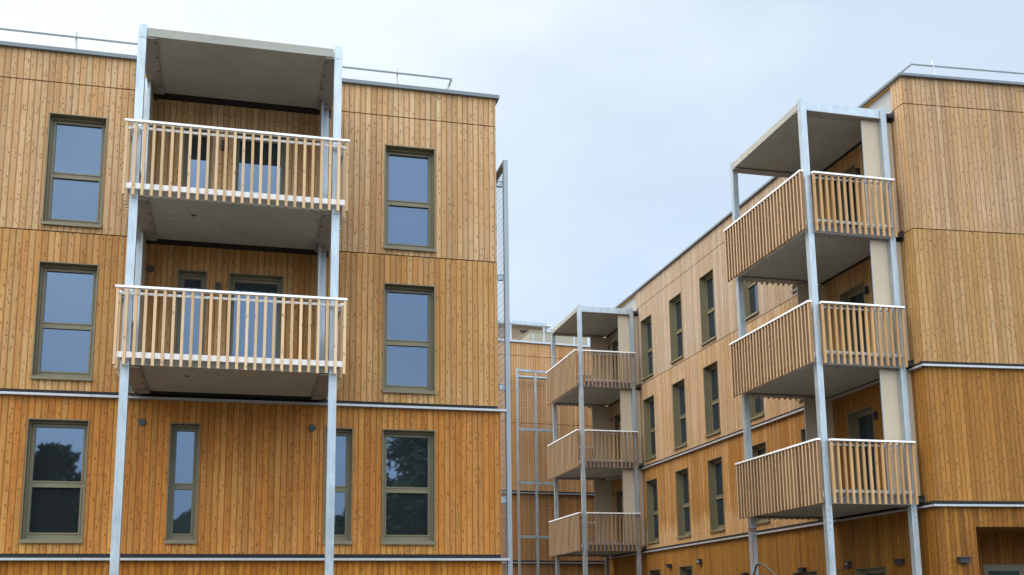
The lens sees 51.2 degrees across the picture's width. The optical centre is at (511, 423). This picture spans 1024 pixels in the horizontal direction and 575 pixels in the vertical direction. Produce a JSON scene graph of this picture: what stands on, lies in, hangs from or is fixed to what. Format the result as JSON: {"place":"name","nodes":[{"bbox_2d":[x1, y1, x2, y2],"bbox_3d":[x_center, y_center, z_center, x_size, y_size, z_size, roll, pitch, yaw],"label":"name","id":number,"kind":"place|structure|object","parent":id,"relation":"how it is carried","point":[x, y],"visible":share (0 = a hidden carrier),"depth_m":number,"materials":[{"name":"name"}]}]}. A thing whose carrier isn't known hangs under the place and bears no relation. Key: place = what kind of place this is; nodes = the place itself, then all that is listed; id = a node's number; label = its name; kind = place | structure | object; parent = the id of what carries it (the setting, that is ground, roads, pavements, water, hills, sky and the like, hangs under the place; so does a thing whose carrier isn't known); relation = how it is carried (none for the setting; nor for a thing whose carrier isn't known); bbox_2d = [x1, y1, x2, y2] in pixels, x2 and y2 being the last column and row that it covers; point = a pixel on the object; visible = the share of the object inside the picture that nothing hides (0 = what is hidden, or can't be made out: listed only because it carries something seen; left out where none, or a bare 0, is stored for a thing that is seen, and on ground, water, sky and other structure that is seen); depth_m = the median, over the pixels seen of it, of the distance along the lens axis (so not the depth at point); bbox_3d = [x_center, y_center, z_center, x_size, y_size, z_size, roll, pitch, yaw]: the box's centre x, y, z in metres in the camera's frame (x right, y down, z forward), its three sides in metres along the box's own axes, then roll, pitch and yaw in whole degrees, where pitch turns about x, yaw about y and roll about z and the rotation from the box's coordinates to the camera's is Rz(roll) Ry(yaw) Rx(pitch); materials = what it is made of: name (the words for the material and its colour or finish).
{"place":"outdoors","nodes":[
{"label":"outdoors","id":0,"kind":"place"},
{"bbox_2d":[0,0,1023,344],"label":"sky","id":1,"kind":"structure","parent":0,"point":[621,125],"materials":[{"name":"white"}]},
{"bbox_2d":[498,339,604,574],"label":"apartment building","id":2,"kind":"structure","parent":0,"point":[530,355],"depth_m":45.34,"materials":[{"name":"wood"}]},
{"bbox_2d":[498,323,550,339],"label":"rooftop cabin","id":3,"kind":"object","parent":2,"relation":"on","point":[518,331],"visible":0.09,"depth_m":50.38,"materials":[{"name":"white plastic"}]},
{"bbox_2d":[498,319,574,343],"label":"roof guardrail","id":4,"kind":"object","parent":2,"relation":"on","point":[542,325],"visible":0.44,"depth_m":46.59,"materials":[{"name":"metal"}]},
{"bbox_2d":[517,330,586,344],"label":"rooftop unit","id":5,"kind":"object","parent":2,"relation":"on","point":[538,336],"visible":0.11,"depth_m":48.72,"materials":[{"name":"beige paint"}]},
{"label":"ground","id":6,"kind":"structure","parent":0,"visible":0},
{"bbox_2d":[109,23,349,574],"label":"balcony tower","id":7,"kind":"structure","parent":6,"relation":"on","point":[217,70],"depth_m":18.48,"materials":[{"name":"metal"}]},
{"bbox_2d":[0,41,509,574],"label":"apartment building","id":8,"kind":"structure","parent":6,"relation":"on","point":[216,485],"depth_m":20.12,"materials":[{"name":"brown wood"}]},
{"bbox_2d":[18,418,89,542],"bbox_3d":[-8.082,1.023,18.942,1.044,2.200,0.355,2,-10,-14],"label":"window","id":9,"kind":"structure","parent":8,"relation":"in","point":[55,469],"depth_m":19.00,"materials":[{"name":"black glass"}]},
{"bbox_2d":[30,261,98,380],"bbox_3d":[-8.124,-1.841,19.483,1.044,2.200,0.355,2,-10,-14],"label":"window","id":10,"kind":"structure","parent":8,"relation":"in","point":[66,300],"depth_m":19.55,"materials":[{"name":"blue glass"}]},
{"bbox_2d":[40,112,106,227],"bbox_3d":[-8.159,-4.691,19.993,1.044,2.200,0.355,2,-10,-14],"label":"window","id":11,"kind":"structure","parent":8,"relation":"in","point":[76,144],"depth_m":20.07,"materials":[{"name":"glass"}]},
{"bbox_2d":[164,422,200,543],"bbox_3d":[-5.988,1.091,19.465,0.554,2.200,0.355,2,-10,-14],"label":"window","id":12,"kind":"structure","parent":8,"relation":"in","point":[184,443],"depth_m":19.51,"materials":[{"name":"clear glass"}]},
{"bbox_2d":[174,269,206,354],"bbox_3d":[-6.026,-1.774,20.032,0.530,2.200,0.310,2,-10,-14],"label":"balcony door","id":13,"kind":"structure","parent":8,"relation":"in","point":[188,279],"depth_m":20.12,"materials":[{"name":"glass"}]},
{"bbox_2d":[182,128,212,188],"bbox_3d":[-6.061,-4.618,20.541,0.530,2.200,0.310,2,-10,-14],"label":"balcony door","id":14,"kind":"structure","parent":8,"relation":"in","point":[193,176],"depth_m":20.66,"materials":[{"name":"glass"}]},
{"bbox_2d":[0,27,452,89],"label":"roof guardrail","id":15,"kind":"object","parent":8,"relation":"on","point":[75,36],"visible":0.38,"depth_m":21.12,"materials":[{"name":"metal"}]},
{"bbox_2d":[229,273,283,357],"bbox_3d":[-4.891,-1.737,20.316,1.010,2.200,0.310,2,-10,-14],"label":"balcony door","id":16,"kind":"structure","parent":8,"relation":"in","point":[238,282],"depth_m":20.43,"materials":[{"name":"glass"}]},
{"bbox_2d":[235,133,285,194],"bbox_3d":[-4.926,-4.581,20.824,1.010,2.200,0.310,2,-10,-14],"label":"balcony door","id":17,"kind":"structure","parent":8,"relation":"in","point":[248,143],"depth_m":20.97,"materials":[{"name":"glass"}]},
{"bbox_2d":[322,427,352,543],"bbox_3d":[-3.287,1.179,20.141,0.554,2.200,0.355,2,-10,-14],"label":"window","id":18,"kind":"structure","parent":8,"relation":"in","point":[344,436],"depth_m":20.20,"materials":[{"name":"clear glass"}]},
{"bbox_2d":[381,429,435,544],"bbox_3d":[-1.997,1.221,20.463,1.044,2.200,0.355,2,-10,-14],"label":"window","id":19,"kind":"structure","parent":8,"relation":"in","point":[408,456],"depth_m":20.54,"materials":[{"name":"clear glass"}]},
{"bbox_2d":[382,283,435,393],"bbox_3d":[-2.040,-1.643,21.005,1.044,2.200,0.355,2,-10,-14],"label":"window","id":20,"kind":"structure","parent":8,"relation":"in","point":[408,309],"depth_m":21.08,"materials":[{"name":"glass"}]},
{"bbox_2d":[383,144,435,251],"bbox_3d":[-2.075,-4.493,21.515,1.044,2.200,0.355,2,-10,-14],"label":"window","id":21,"kind":"structure","parent":8,"relation":"in","point":[409,174],"depth_m":21.60,"materials":[{"name":"glass"}]},
{"bbox_2d":[496,160,512,574],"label":"climbing trellis","id":22,"kind":"object","parent":8,"relation":"attached to","point":[506,499],"visible":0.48,"depth_m":21.38,"materials":[{"name":"metal"}]},
{"bbox_2d":[515,369,553,574],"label":"climbing trellis","id":23,"kind":"object","parent":6,"relation":"on","point":[536,483],"visible":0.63,"depth_m":44.57,"materials":[{"name":"metal"}]},
{"bbox_2d":[546,304,646,574],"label":"balcony tower","id":24,"kind":"structure","parent":6,"relation":"on","point":[599,390],"depth_m":38.30,"materials":[{"name":"metal"}]},
{"bbox_2d":[603,72,1023,574],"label":"apartment building","id":25,"kind":"structure","parent":6,"relation":"on","point":[958,148],"depth_m":23.72,"materials":[{"name":"brown wood"}]},
{"bbox_2d":[612,339,617,382],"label":"balcony door","id":26,"kind":"structure","parent":25,"relation":"in","point":[614,348],"depth_m":41.25,"materials":[{"name":"green metal"}]},
{"bbox_2d":[614,413,620,459],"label":"balcony door","id":27,"kind":"structure","parent":25,"relation":"in","point":[616,422],"depth_m":40.74,"materials":[{"name":"green metal"}]},
{"bbox_2d":[616,490,622,544],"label":"balcony door","id":28,"kind":"structure","parent":25,"relation":"in","point":[619,499],"depth_m":40.21,"materials":[{"name":"green metal"}]},
{"bbox_2d":[640,314,652,380],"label":"window","id":29,"kind":"structure","parent":25,"relation":"in","point":[646,327],"depth_m":38.21,"materials":[{"name":"green metal"}]},
{"bbox_2d":[643,395,655,460],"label":"window","id":30,"kind":"structure","parent":25,"relation":"in","point":[648,403],"depth_m":37.71,"materials":[{"name":"glass"}]},
{"bbox_2d":[646,478,658,543],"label":"window","id":31,"kind":"structure","parent":25,"relation":"in","point":[651,485],"depth_m":37.19,"materials":[{"name":"green metal"}]},
{"bbox_2d":[649,569,660,574],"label":"window","id":32,"kind":"structure","parent":25,"relation":"in","point":[657,571],"depth_m":36.82,"materials":[{"name":"green metal"}]},
{"bbox_2d":[669,292,683,363],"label":"window","id":33,"kind":"structure","parent":25,"relation":"in","point":[675,308],"depth_m":35.67,"materials":[{"name":"glass"}]},
{"bbox_2d":[672,378,686,449],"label":"window","id":34,"kind":"structure","parent":25,"relation":"in","point":[678,388],"depth_m":35.16,"materials":[{"name":"green metal"}]},
{"bbox_2d":[675,467,690,538],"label":"window","id":35,"kind":"structure","parent":25,"relation":"in","point":[682,477],"depth_m":34.64,"materials":[{"name":"green metal"}]},
{"bbox_2d":[679,565,692,574],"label":"window","id":36,"kind":"structure","parent":25,"relation":"in","point":[683,570],"depth_m":34.29,"materials":[{"name":"wood"}]},
{"bbox_2d":[699,268,715,345],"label":"window","id":37,"kind":"structure","parent":25,"relation":"in","point":[706,282],"depth_m":33.29,"materials":[{"name":"glass"}]},
{"bbox_2d":[703,361,720,437],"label":"window","id":38,"kind":"structure","parent":25,"relation":"in","point":[710,372],"depth_m":32.78,"materials":[{"name":"glass"}]},
{"bbox_2d":[707,456,724,532],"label":"window","id":39,"kind":"structure","parent":25,"relation":"in","point":[714,466],"depth_m":32.27,"materials":[{"name":"green metal"}]},
{"bbox_2d":[743,281,758,319],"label":"window","id":40,"kind":"structure","parent":25,"relation":"in","point":[750,289],"depth_m":30.53,"materials":[{"name":"green metal"}]},
{"bbox_2d":[749,397,764,419],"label":"window","id":41,"kind":"structure","parent":25,"relation":"in","point":[756,405],"depth_m":29.97,"materials":[{"name":"glass"}]},
{"bbox_2d":[752,441,769,523],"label":"window","id":42,"kind":"structure","parent":25,"relation":"in","point":[759,449],"depth_m":29.58,"materials":[{"name":"green metal"}]},
{"bbox_2d":[790,284,796,292],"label":"window","id":43,"kind":"structure","parent":25,"relation":"in","point":[793,288],"depth_m":27.79,"materials":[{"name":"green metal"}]},
{"bbox_2d":[801,428,805,442],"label":"window","id":44,"kind":"structure","parent":25,"relation":"in","point":[803,436],"depth_m":27.12,"materials":[{"name":"glass"}]},
{"bbox_2d":[793,570,817,574],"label":"window","id":45,"kind":"structure","parent":25,"relation":"in","point":[807,572],"depth_m":26.86,"materials":[{"name":"green metal"}]},
{"bbox_2d":[630,60,1023,292],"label":"roof guardrail","id":46,"kind":"object","parent":25,"relation":"on","point":[951,67],"visible":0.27,"depth_m":24.45,"materials":[{"name":"metal"}]},
{"bbox_2d":[834,164,857,226],"bbox_3d":[8.086,-4.934,25.449,0.310,2.200,1.030,2,-10,-14],"label":"balcony door","id":47,"kind":"structure","parent":25,"relation":"in","point":[851,170],"depth_m":25.75,"materials":[{"name":"glass"}]},
{"bbox_2d":[839,282,866,356],"bbox_3d":[8.121,-2.095,24.941,0.310,2.200,1.030,2,-10,-14],"label":"balcony door","id":48,"kind":"structure","parent":25,"relation":"in","point":[855,294],"depth_m":25.27,"materials":[{"name":"glass"}]},
{"bbox_2d":[847,406,876,493],"bbox_3d":[8.156,0.765,24.429,0.310,2.200,1.030,2,-10,-14],"label":"balcony door","id":49,"kind":"structure","parent":25,"relation":"in","point":[860,422],"depth_m":24.77,"materials":[{"name":"grey glass"}]},
{"bbox_2d":[855,566,886,574],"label":"balcony door","id":50,"kind":"structure","parent":25,"relation":"in","point":[881,570],"depth_m":24.17,"materials":[{"name":"metal"}]},
{"bbox_2d":[983,564,1023,574],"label":"entrance door","id":51,"kind":"structure","parent":25,"relation":"in","point":[989,569],"depth_m":23.81,"materials":[{"name":"green metal"}]},
{"bbox_2d":[723,98,924,574],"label":"balcony tower","id":52,"kind":"structure","parent":6,"relation":"on","point":[782,235],"depth_m":23.14,"materials":[{"name":"concrete"},{"name":"warm wood"},{"name":"galvanised steel and white aluminium"}]},
{"bbox_2d":[749,524,775,574],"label":"cable conduit","id":53,"kind":"object","parent":52,"relation":"attached to","point":[765,566],"visible":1,"depth_m":24.00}
]}

